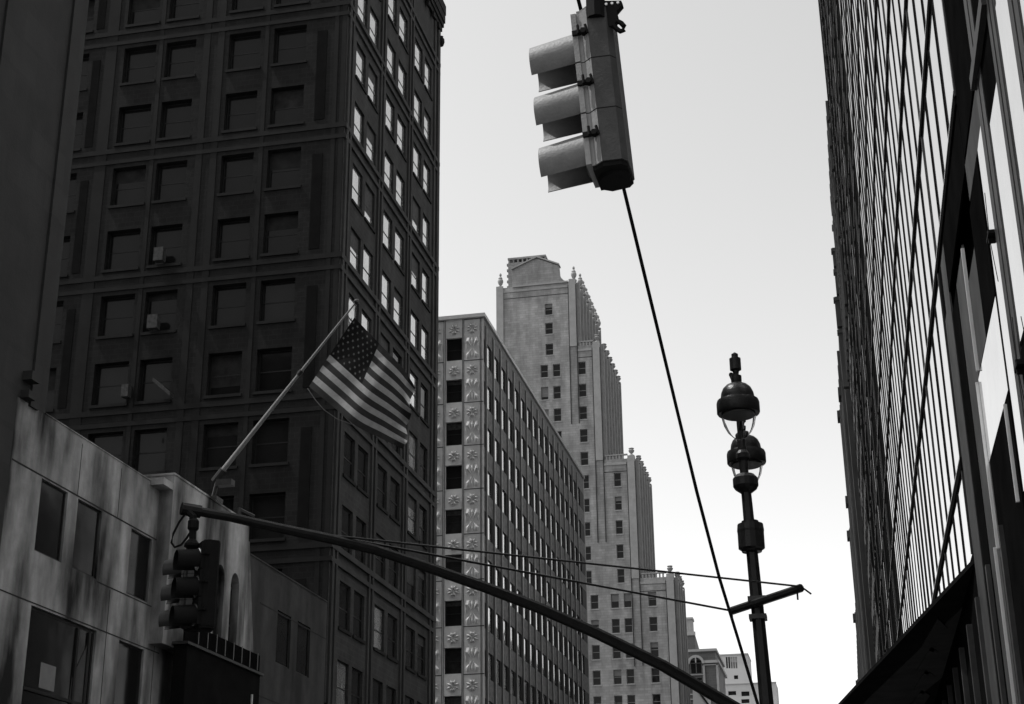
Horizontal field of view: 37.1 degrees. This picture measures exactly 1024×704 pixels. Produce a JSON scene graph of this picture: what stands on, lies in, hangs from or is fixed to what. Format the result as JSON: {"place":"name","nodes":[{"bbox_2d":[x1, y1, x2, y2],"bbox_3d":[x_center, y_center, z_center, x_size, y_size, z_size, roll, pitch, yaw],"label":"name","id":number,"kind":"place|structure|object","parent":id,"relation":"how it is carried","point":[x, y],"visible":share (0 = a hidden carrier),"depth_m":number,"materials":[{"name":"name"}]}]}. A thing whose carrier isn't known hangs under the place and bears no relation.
{"place":"outdoors","nodes":[
{"label":"outdoors","id":0,"kind":"place"},
{"bbox_2d":[0,0,88,545],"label":"stone tower","id":1,"kind":"structure","parent":0,"point":[42,42],"depth_m":50.70,"materials":[{"name":"grey stone"}]},
{"bbox_2d":[0,396,327,703],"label":"limestone building","id":2,"kind":"structure","parent":0,"point":[87,549],"depth_m":53.79,"materials":[{"name":"stone"}]},
{"bbox_2d":[34,480,65,560],"bbox_3d":[-15.233,5.555,50.197,0.050,2.376,1.776,-5,-22,11],"label":"window","id":3,"kind":"structure","parent":2,"relation":"in","point":[52,500],"depth_m":50.27,"materials":[{"name":"black glass"}]},
{"bbox_2d":[21,606,93,703],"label":"window","id":4,"kind":"structure","parent":2,"relation":"in","point":[58,662],"depth_m":49.88,"materials":[{"name":"black glass"}]},
{"bbox_2d":[72,500,99,577],"bbox_3d":[-14.700,6.436,52.491,0.050,2.376,1.746,-5,-22,11],"label":"window","id":5,"kind":"structure","parent":2,"relation":"in","point":[87,520],"depth_m":52.57,"materials":[{"name":"black glass"}]},
{"bbox_2d":[114,641,141,703],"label":"window","id":6,"kind":"structure","parent":2,"relation":"in","point":[129,657],"depth_m":54.80,"materials":[{"name":"black glass"}]},
{"bbox_2d":[126,530,149,601],"bbox_3d":[-13.826,7.882,56.260,0.050,2.376,1.746,-5,-22,11],"label":"window","id":7,"kind":"structure","parent":2,"relation":"in","point":[139,544],"depth_m":56.34,"materials":[{"name":"black glass"}]},
{"bbox_2d":[170,631,263,703],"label":"marquee box","id":8,"kind":"object","parent":2,"relation":"attached to","point":[209,668],"visible":0.92,"depth_m":59.26,"materials":[{"name":"metal"}]},
{"bbox_2d":[275,611,289,667],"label":"window","id":9,"kind":"structure","parent":2,"relation":"in","point":[282,641],"depth_m":70.27,"materials":[{"name":"black glass"}]},
{"bbox_2d":[211,299,358,503],"bbox_3d":[-9.533,2.202,64.223,7.592,7.786,1.264,-10,-23,24],"label":"flagpole","id":10,"kind":"object","parent":2,"relation":"on","point":[217,480],"visible":0.9,"depth_m":64.09,"materials":[{"name":"metal"}]},
{"bbox_2d":[309,318,414,448],"bbox_3d":[-6.147,1.362,62.871,4.392,5.642,1.103,-5,-22,11],"label":"flag","id":11,"kind":"object","parent":10,"relation":"hanging from","point":[362,380],"visible":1,"depth_m":62.44,"materials":[{"name":"grey fabric"}]},
{"bbox_2d":[296,622,308,676],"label":"window","id":12,"kind":"structure","parent":2,"relation":"in","point":[302,633],"depth_m":72.74,"materials":[{"name":"black glass"}]},
{"bbox_2d":[45,0,445,703],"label":"brick tower","id":13,"kind":"structure","parent":0,"point":[253,200],"depth_m":86.88,"materials":[{"name":"brick"}]},
{"bbox_2d":[91,434,122,459],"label":"window","id":14,"kind":"structure","parent":13,"relation":"in","point":[112,444],"depth_m":82.96,"materials":[{"name":"glass"}]},
{"bbox_2d":[88,364,128,408],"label":"window","id":15,"kind":"structure","parent":13,"relation":"in","point":[110,379],"depth_m":84.21,"materials":[{"name":"glass"}]},
{"bbox_2d":[95,297,134,339],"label":"window","id":16,"kind":"structure","parent":13,"relation":"in","point":[117,322],"depth_m":85.64,"materials":[{"name":"glass"}]},
{"bbox_2d":[135,430,166,474],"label":"window","id":17,"kind":"structure","parent":13,"relation":"in","point":[151,446],"depth_m":82.22,"materials":[{"name":"glass"}]},
{"bbox_2d":[134,360,171,404],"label":"window","id":18,"kind":"structure","parent":13,"relation":"in","point":[151,393],"depth_m":83.68,"materials":[{"name":"glass"}]},
{"bbox_2d":[198,424,237,471],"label":"window","id":19,"kind":"structure","parent":13,"relation":"in","point":[221,441],"depth_m":81.46,"materials":[{"name":"glass"}]},
{"bbox_2d":[203,354,241,398],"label":"window","id":20,"kind":"structure","parent":13,"relation":"in","point":[225,375],"depth_m":82.86,"materials":[{"name":"glass"}]},
{"bbox_2d":[208,286,245,328],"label":"window","id":21,"kind":"structure","parent":13,"relation":"in","point":[229,312],"depth_m":84.35,"materials":[{"name":"glass"}]},
{"bbox_2d":[249,494,285,542],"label":"window","id":22,"kind":"structure","parent":13,"relation":"in","point":[267,507],"depth_m":79.48,"materials":[{"name":"glass"}]},
{"bbox_2d":[248,420,288,467],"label":"window","id":23,"kind":"structure","parent":13,"relation":"in","point":[271,439],"depth_m":80.87,"materials":[{"name":"glass"}]},
{"bbox_2d":[252,349,291,394],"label":"window","id":24,"kind":"structure","parent":13,"relation":"in","point":[274,366],"depth_m":82.34,"materials":[{"name":"glass"}]},
{"bbox_2d":[256,281,294,324],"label":"window","id":25,"kind":"structure","parent":13,"relation":"in","point":[278,297],"depth_m":83.80,"materials":[{"name":"glass"}]},
{"bbox_2d":[260,214,297,256],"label":"window","id":26,"kind":"structure","parent":13,"relation":"in","point":[281,232],"depth_m":85.26,"materials":[{"name":"glass"}]},
{"bbox_2d":[336,660,345,703],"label":"window","id":27,"kind":"structure","parent":13,"relation":"in","point":[341,668],"depth_m":78.05,"materials":[{"name":"grey glass"}]},
{"bbox_2d":[338,582,351,636],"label":"window","id":28,"kind":"structure","parent":13,"relation":"in","point":[344,590],"depth_m":79.46,"materials":[{"name":"glass"}]},
{"bbox_2d":[341,506,350,554],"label":"window","id":29,"kind":"structure","parent":13,"relation":"in","point":[346,515],"depth_m":81.04,"materials":[{"name":"glass"}]},
{"bbox_2d":[343,434,355,486],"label":"window","id":30,"kind":"structure","parent":13,"relation":"in","point":[348,443],"depth_m":82.37,"materials":[{"name":"glass"}]},
{"bbox_2d":[350,230,358,271],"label":"window","id":31,"kind":"structure","parent":13,"relation":"in","point":[354,246],"depth_m":86.84,"materials":[{"name":"grey glass"}]},
{"bbox_2d":[351,668,359,703],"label":"window","id":32,"kind":"structure","parent":13,"relation":"in","point":[355,688],"depth_m":80.31,"materials":[{"name":"glass"}]},
{"bbox_2d":[351,166,363,216],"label":"window","id":33,"kind":"structure","parent":13,"relation":"in","point":[356,182],"depth_m":88.21,"materials":[{"name":"white glass"}]},
{"bbox_2d":[354,105,361,144],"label":"window","id":34,"kind":"structure","parent":13,"relation":"in","point":[358,116],"depth_m":89.79,"materials":[{"name":"white glass"}]},
{"bbox_2d":[352,592,365,644],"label":"window","id":35,"kind":"structure","parent":13,"relation":"in","point":[357,616],"depth_m":81.63,"materials":[{"name":"glass"}]},
{"bbox_2d":[355,518,363,562],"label":"window","id":36,"kind":"structure","parent":13,"relation":"in","point":[359,555],"depth_m":83.19,"materials":[{"name":"glass"}]},
{"bbox_2d":[355,45,366,94],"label":"window","id":37,"kind":"structure","parent":13,"relation":"in","point":[359,75],"depth_m":91.12,"materials":[{"name":"white glass"}]},
{"bbox_2d":[356,447,368,497],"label":"window","id":38,"kind":"structure","parent":13,"relation":"in","point":[361,473],"depth_m":84.54,"materials":[{"name":"glass"}]},
{"bbox_2d":[363,247,370,287],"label":"window","id":39,"kind":"structure","parent":13,"relation":"in","point":[366,257],"depth_m":89.05,"materials":[{"name":"white glass"}]},
{"bbox_2d":[364,184,375,233],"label":"window","id":40,"kind":"structure","parent":13,"relation":"in","point":[368,195],"depth_m":90.37,"materials":[{"name":"grey glass"}]},
{"bbox_2d":[366,124,373,163],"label":"window","id":41,"kind":"structure","parent":13,"relation":"in","point":[370,136],"depth_m":91.99,"materials":[{"name":"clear glass"}]},
{"bbox_2d":[367,67,378,114],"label":"window","id":42,"kind":"structure","parent":13,"relation":"in","point":[371,78],"depth_m":93.33,"materials":[{"name":"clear glass"}]},
{"bbox_2d":[370,9,376,46],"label":"window","id":43,"kind":"structure","parent":13,"relation":"in","point":[373,22],"depth_m":94.93,"materials":[{"name":"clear glass"}]},
{"bbox_2d":[372,679,380,703],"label":"window","id":44,"kind":"structure","parent":13,"relation":"in","point":[376,699],"depth_m":83.84,"materials":[{"name":"glass"}]},
{"bbox_2d":[373,606,385,655],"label":"window","id":45,"kind":"structure","parent":13,"relation":"in","point":[377,647],"depth_m":85.04,"materials":[{"name":"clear glass"}]},
{"bbox_2d":[375,534,385,580],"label":"window","id":46,"kind":"structure","parent":13,"relation":"in","point":[379,560],"depth_m":86.46,"materials":[{"name":"black glass"}]},
{"bbox_2d":[376,466,388,514],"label":"window","id":47,"kind":"structure","parent":13,"relation":"in","point":[380,503],"depth_m":87.97,"materials":[{"name":"glass"}]},
{"bbox_2d":[382,272,388,311],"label":"window","id":48,"kind":"structure","parent":13,"relation":"in","point":[385,282],"depth_m":92.46,"materials":[{"name":"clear glass"}]},
{"bbox_2d":[382,213,393,259],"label":"window","id":49,"kind":"structure","parent":13,"relation":"in","point":[386,222],"depth_m":93.81,"materials":[{"name":"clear glass"}]},
{"bbox_2d":[384,154,391,190],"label":"window","id":50,"kind":"structure","parent":13,"relation":"in","point":[388,165],"depth_m":95.42,"materials":[{"name":"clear glass"}]},
{"bbox_2d":[385,96,395,142],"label":"window","id":51,"kind":"structure","parent":13,"relation":"in","point":[389,109],"depth_m":96.74,"materials":[{"name":"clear glass"}]},
{"bbox_2d":[387,43,393,77],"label":"window","id":52,"kind":"structure","parent":13,"relation":"in","point":[390,54],"depth_m":98.33,"materials":[{"name":"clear glass"}]},
{"bbox_2d":[388,548,395,587],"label":"window","id":53,"kind":"structure","parent":13,"relation":"in","point":[392,565],"depth_m":88.83,"materials":[{"name":"glass"}]},
{"bbox_2d":[386,615,398,663],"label":"window","id":54,"kind":"structure","parent":13,"relation":"in","point":[390,655],"depth_m":87.39,"materials":[{"name":"glass"}]},
{"bbox_2d":[388,0,397,33],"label":"window","id":55,"kind":"structure","parent":13,"relation":"in","point":[391,3],"depth_m":99.59,"materials":[{"name":"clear glass"}]},
{"bbox_2d":[389,478,400,525],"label":"window","id":56,"kind":"structure","parent":13,"relation":"in","point":[393,485],"depth_m":90.31,"materials":[{"name":"glass"}]},
{"bbox_2d":[394,289,400,327],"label":"window","id":57,"kind":"structure","parent":13,"relation":"in","point":[397,299],"depth_m":94.83,"materials":[{"name":"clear glass"}]},
{"bbox_2d":[394,229,404,275],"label":"window","id":58,"kind":"structure","parent":13,"relation":"in","point":[398,240],"depth_m":96.14,"materials":[{"name":"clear glass"}]},
{"bbox_2d":[396,173,402,209],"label":"window","id":59,"kind":"structure","parent":13,"relation":"in","point":[399,183],"depth_m":97.76,"materials":[{"name":"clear glass"}]},
{"bbox_2d":[397,117,406,161],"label":"window","id":60,"kind":"structure","parent":13,"relation":"in","point":[400,128],"depth_m":99.05,"materials":[{"name":"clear glass"}]},
{"bbox_2d":[399,11,408,54],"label":"window","id":61,"kind":"structure","parent":13,"relation":"in","point":[402,24],"depth_m":102.02,"materials":[{"name":"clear glass"}]},
{"bbox_2d":[405,627,415,673],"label":"window","id":62,"kind":"structure","parent":13,"relation":"in","point":[409,633],"depth_m":90.87,"materials":[{"name":"glass"}]},
{"bbox_2d":[407,566,413,600],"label":"window","id":63,"kind":"structure","parent":13,"relation":"in","point":[410,571],"depth_m":92.40,"materials":[{"name":"grey glass"}]},
{"bbox_2d":[407,495,417,541],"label":"window","id":64,"kind":"structure","parent":13,"relation":"in","point":[411,503],"depth_m":93.81,"materials":[{"name":"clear glass"}]},
{"bbox_2d":[409,432,415,470],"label":"window","id":65,"kind":"structure","parent":13,"relation":"in","point":[412,441],"depth_m":95.36,"materials":[{"name":"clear glass"}]},
{"bbox_2d":[411,312,416,348],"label":"window","id":66,"kind":"structure","parent":13,"relation":"in","point":[413,320],"depth_m":98.28,"materials":[{"name":"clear glass"}]},
{"bbox_2d":[409,371,419,416],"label":"window","id":67,"kind":"structure","parent":13,"relation":"in","point":[412,404],"depth_m":96.78,"materials":[{"name":"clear glass"}]},
{"bbox_2d":[411,255,420,298],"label":"window","id":68,"kind":"structure","parent":13,"relation":"in","point":[414,283],"depth_m":99.64,"materials":[{"name":"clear glass"}]},
{"bbox_2d":[413,145,422,188],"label":"window","id":69,"kind":"structure","parent":13,"relation":"in","point":[416,156],"depth_m":102.55,"materials":[{"name":"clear glass"}]},
{"bbox_2d":[414,41,423,83],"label":"window","id":70,"kind":"structure","parent":13,"relation":"in","point":[417,66],"depth_m":105.49,"materials":[{"name":"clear glass"}]},
{"bbox_2d":[418,570,424,609],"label":"window","id":71,"kind":"structure","parent":13,"relation":"in","point":[421,575],"depth_m":94.63,"materials":[{"name":"black glass"}]},
{"bbox_2d":[417,635,426,680],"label":"window","id":72,"kind":"structure","parent":13,"relation":"in","point":[420,640],"depth_m":93.12,"materials":[{"name":"black glass"}]},
{"bbox_2d":[420,444,425,480],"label":"window","id":73,"kind":"structure","parent":13,"relation":"in","point":[422,451],"depth_m":97.64,"materials":[{"name":"glass"}]},
{"bbox_2d":[419,506,427,550],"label":"window","id":74,"kind":"structure","parent":13,"relation":"in","point":[421,511],"depth_m":96.10,"materials":[{"name":"glass"}]},
{"bbox_2d":[420,385,429,427],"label":"window","id":75,"kind":"structure","parent":13,"relation":"in","point":[423,392],"depth_m":98.98,"materials":[{"name":"glass"}]},
{"bbox_2d":[422,270,430,312],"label":"window","id":76,"kind":"structure","parent":13,"relation":"in","point":[424,278],"depth_m":101.90,"materials":[{"name":"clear glass"}]},
{"bbox_2d":[423,163,431,203],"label":"window","id":77,"kind":"structure","parent":13,"relation":"in","point":[426,172],"depth_m":104.85,"materials":[{"name":"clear glass"}]},
{"bbox_2d":[435,312,589,703],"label":"panelled building","id":78,"kind":"structure","parent":0,"point":[510,477],"depth_m":119.26,"materials":[{"name":"stone"}]},
{"bbox_2d":[445,648,460,673],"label":"window","id":79,"kind":"structure","parent":78,"relation":"in","point":[452,656],"depth_m":109.99,"materials":[{"name":"black glass"}]},
{"bbox_2d":[445,601,460,626],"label":"window","id":80,"kind":"structure","parent":78,"relation":"in","point":[453,608],"depth_m":111.23,"materials":[{"name":"black glass"}]},
{"bbox_2d":[446,555,461,572],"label":"window","id":81,"kind":"structure","parent":78,"relation":"in","point":[455,565],"depth_m":112.54,"materials":[{"name":"black glass"}]},
{"bbox_2d":[446,510,461,533],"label":"window","id":82,"kind":"structure","parent":78,"relation":"in","point":[453,518],"depth_m":113.68,"materials":[{"name":"black glass"}]},
{"bbox_2d":[446,466,461,489],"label":"window","id":83,"kind":"structure","parent":78,"relation":"in","point":[453,474],"depth_m":114.93,"materials":[{"name":"black glass"}]},
{"bbox_2d":[446,423,461,445],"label":"window","id":84,"kind":"structure","parent":78,"relation":"in","point":[453,433],"depth_m":116.17,"materials":[{"name":"black glass"}]},
{"bbox_2d":[447,380,461,402],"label":"window","id":85,"kind":"structure","parent":78,"relation":"in","point":[454,388],"depth_m":117.40,"materials":[{"name":"black glass"}]},
{"bbox_2d":[447,339,461,360],"bbox_3d":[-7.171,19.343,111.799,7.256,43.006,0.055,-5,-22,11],"label":"window","id":86,"kind":"structure","parent":78,"relation":"in","point":[454,347],"depth_m":118.64,"materials":[{"name":"black glass"}]},
{"bbox_2d":[496,254,690,703],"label":"stepped tower","id":87,"kind":"structure","parent":0,"point":[548,323],"depth_m":254.88,"materials":[{"name":"stone"}]},
{"bbox_2d":[438,0,857,703],"label":"sky","id":88,"kind":"structure","parent":0,"point":[729,195],"materials":[{"name":"white"}]},
{"bbox_2d":[686,617,698,648],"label":"chimney building","id":89,"kind":"structure","parent":0,"point":[692,640],"depth_m":344.30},
{"bbox_2d":[688,648,726,703],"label":"arched building","id":90,"kind":"structure","parent":0,"point":[706,666],"depth_m":308.77,"materials":[{"name":"grey stone"}]},
{"bbox_2d":[825,101,880,661],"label":"setback tower","id":91,"kind":"structure","parent":0,"point":[842,317],"depth_m":149.62,"materials":[{"name":"stone"}]},
{"bbox_2d":[831,149,874,652],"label":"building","id":92,"kind":"structure","parent":91,"relation":"in","point":[850,378],"depth_m":151.67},
{"bbox_3d":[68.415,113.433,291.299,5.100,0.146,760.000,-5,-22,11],"label":"near pavement","id":93,"kind":"structure","parent":0,"visible":0},
{"bbox_2d":[577,0,758,703],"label":"cable","id":94,"kind":"object","parent":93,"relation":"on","point":[681,426],"visible":0.81,"depth_m":12.87,"materials":[{"name":"black metal"}]},
{"bbox_2d":[529,0,634,192],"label":"traffic signal","id":95,"kind":"object","parent":94,"relation":"hanging from","point":[590,105],"visible":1,"depth_m":9.42,"materials":[{"name":"paint"}]},
{"bbox_2d":[529,14,588,91],"bbox_3d":[0.326,-1.889,9.692,0.405,0.373,0.414,-5,-22,11],"label":"door","id":96,"kind":"structure","parent":95,"relation":"in","point":[554,62],"depth_m":9.56,"materials":[{"name":"paint"}]},
{"bbox_2d":[533,63,593,141],"bbox_3d":[0.353,-1.554,9.557,0.405,0.373,0.414,-5,-22,11],"label":"door","id":97,"kind":"structure","parent":95,"relation":"in","point":[559,112],"depth_m":9.43,"materials":[{"name":"paint"}]},
{"bbox_2d":[538,114,599,192],"bbox_3d":[0.380,-1.219,9.422,0.405,0.373,0.414,-5,-22,11],"label":"door","id":98,"kind":"structure","parent":95,"relation":"in","point":[567,163],"depth_m":9.29,"materials":[{"name":"paint"}]},
{"bbox_2d":[716,352,803,703],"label":"lamp post","id":99,"kind":"object","parent":93,"relation":"on","point":[738,407],"visible":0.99,"depth_m":22.81,"materials":[{"name":"black metal"}]},
{"bbox_2d":[179,502,811,703],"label":"mast arm","id":100,"kind":"object","parent":99,"relation":"attached to","point":[712,694],"visible":1,"depth_m":20.91},
{"bbox_2d":[158,510,220,632],"bbox_3d":[-4.159,2.890,19.583,0.591,1.596,1.612,6,-22,-18],"label":"traffic signal","id":101,"kind":"object","parent":100,"relation":"hanging from","point":[192,569],"visible":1,"depth_m":18.93,"materials":[{"name":"grey metal"}]},
{"bbox_2d":[158,600,181,629],"bbox_3d":[-4.426,3.447,19.970,0.303,0.330,0.297,-3,-21,7],"label":"traffic light","id":102,"kind":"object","parent":101,"relation":"in","point":[163,620],"depth_m":19.85,"materials":[{"name":"grey metal"}]},
{"bbox_2d":[160,574,183,603],"bbox_3d":[-4.429,3.130,20.092,0.303,0.330,0.297,-3,-21,7],"label":"traffic light","id":103,"kind":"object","parent":101,"relation":"in","point":[165,594],"depth_m":19.96,"materials":[{"name":"grey metal"}]},
{"bbox_2d":[162,559,183,578],"bbox_3d":[-4.432,2.813,20.215,0.303,0.330,0.297,-3,-21,7],"label":"traffic light","id":104,"kind":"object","parent":101,"relation":"in","point":[167,569],"depth_m":20.07,"materials":[{"name":"grey metal"}]},
{"bbox_2d":[169,597,206,627],"bbox_3d":[-3.989,3.196,18.792,0.385,0.340,0.353,9,-23,-24],"label":"door","id":105,"kind":"structure","parent":101,"relation":"in","point":[179,615],"depth_m":18.70,"materials":[{"name":"black metal"}]},
{"bbox_2d":[171,568,208,599],"bbox_3d":[-3.993,2.869,18.918,0.385,0.340,0.353,9,-23,-24],"label":"door","id":106,"kind":"structure","parent":101,"relation":"in","point":[181,587],"depth_m":18.83,"materials":[{"name":"black metal"}]},
{"bbox_2d":[173,541,209,572],"bbox_3d":[-3.996,2.543,19.044,0.385,0.340,0.353,9,-23,-24],"label":"door","id":107,"kind":"structure","parent":101,"relation":"in","point":[183,559],"depth_m":18.95,"materials":[{"name":"black metal"}]},
{"bbox_3d":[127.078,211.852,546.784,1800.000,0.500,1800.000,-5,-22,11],"label":"ground","id":108,"kind":"structure","parent":0,"visible":0},
{"bbox_2d":[720,653,778,703],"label":"white tower","id":109,"kind":"structure","parent":108,"relation":"on","point":[738,686],"depth_m":470.90,"materials":[{"name":"white concrete"}]},
{"bbox_2d":[837,336,875,683],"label":"ledged tower","id":110,"kind":"structure","parent":108,"relation":"on","point":[862,621],"depth_m":164.82,"materials":[{"name":"stone"}]},
{"bbox_2d":[818,0,1023,703],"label":"glass tower","id":111,"kind":"structure","parent":108,"relation":"on","point":[925,98],"depth_m":40.08,"materials":[{"name":"glass"}]},
{"bbox_2d":[838,558,974,703],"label":"canopy","id":112,"kind":"object","parent":111,"relation":"attached to","point":[908,667],"visible":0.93,"depth_m":49.03,"materials":[{"name":"fabric"}]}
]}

